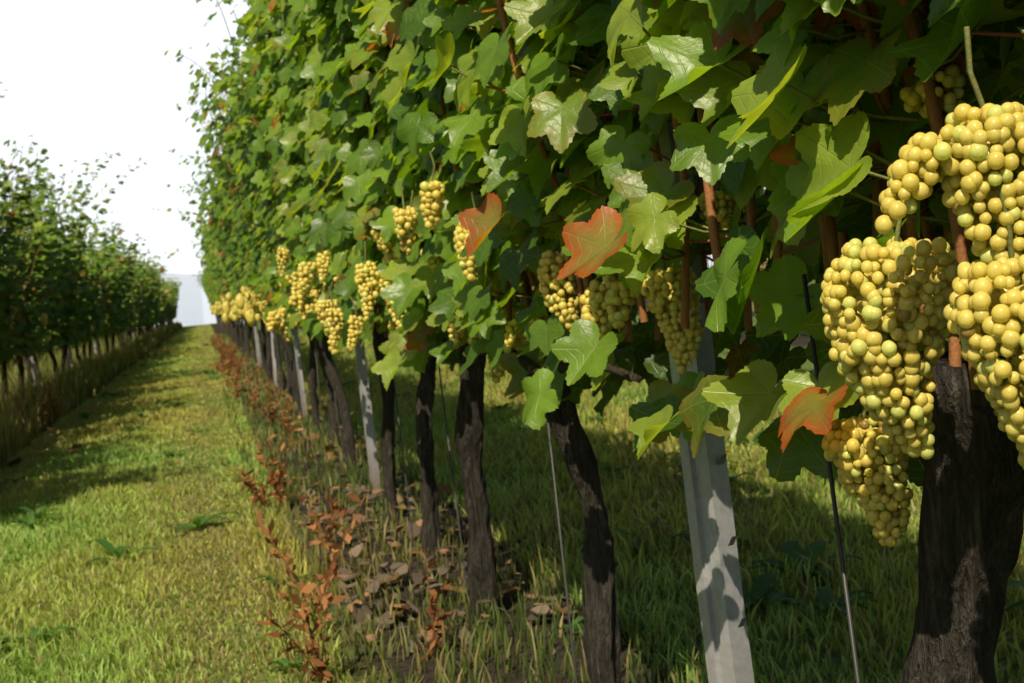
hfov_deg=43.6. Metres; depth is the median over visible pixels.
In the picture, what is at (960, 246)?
vine canes
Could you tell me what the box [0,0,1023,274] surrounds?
sky
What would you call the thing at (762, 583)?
lane herbs
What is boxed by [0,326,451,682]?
dry weeds
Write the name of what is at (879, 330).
grape clusters
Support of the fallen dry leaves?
on the ground at (192, 305)
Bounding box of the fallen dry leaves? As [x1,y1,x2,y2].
[223,343,667,670]
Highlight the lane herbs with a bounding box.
[0,343,1023,671]
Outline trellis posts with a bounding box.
[13,104,777,682]
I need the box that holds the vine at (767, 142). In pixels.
[1,0,1023,682]
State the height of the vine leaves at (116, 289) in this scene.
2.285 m
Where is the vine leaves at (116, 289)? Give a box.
[0,82,181,364]
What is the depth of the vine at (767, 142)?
1.63 m
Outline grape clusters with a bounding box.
[7,64,1023,546]
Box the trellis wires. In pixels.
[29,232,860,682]
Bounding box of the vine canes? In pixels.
[0,0,1023,416]
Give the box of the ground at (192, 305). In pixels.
[0,255,1023,682]
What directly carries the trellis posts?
on the ground at (192, 305)

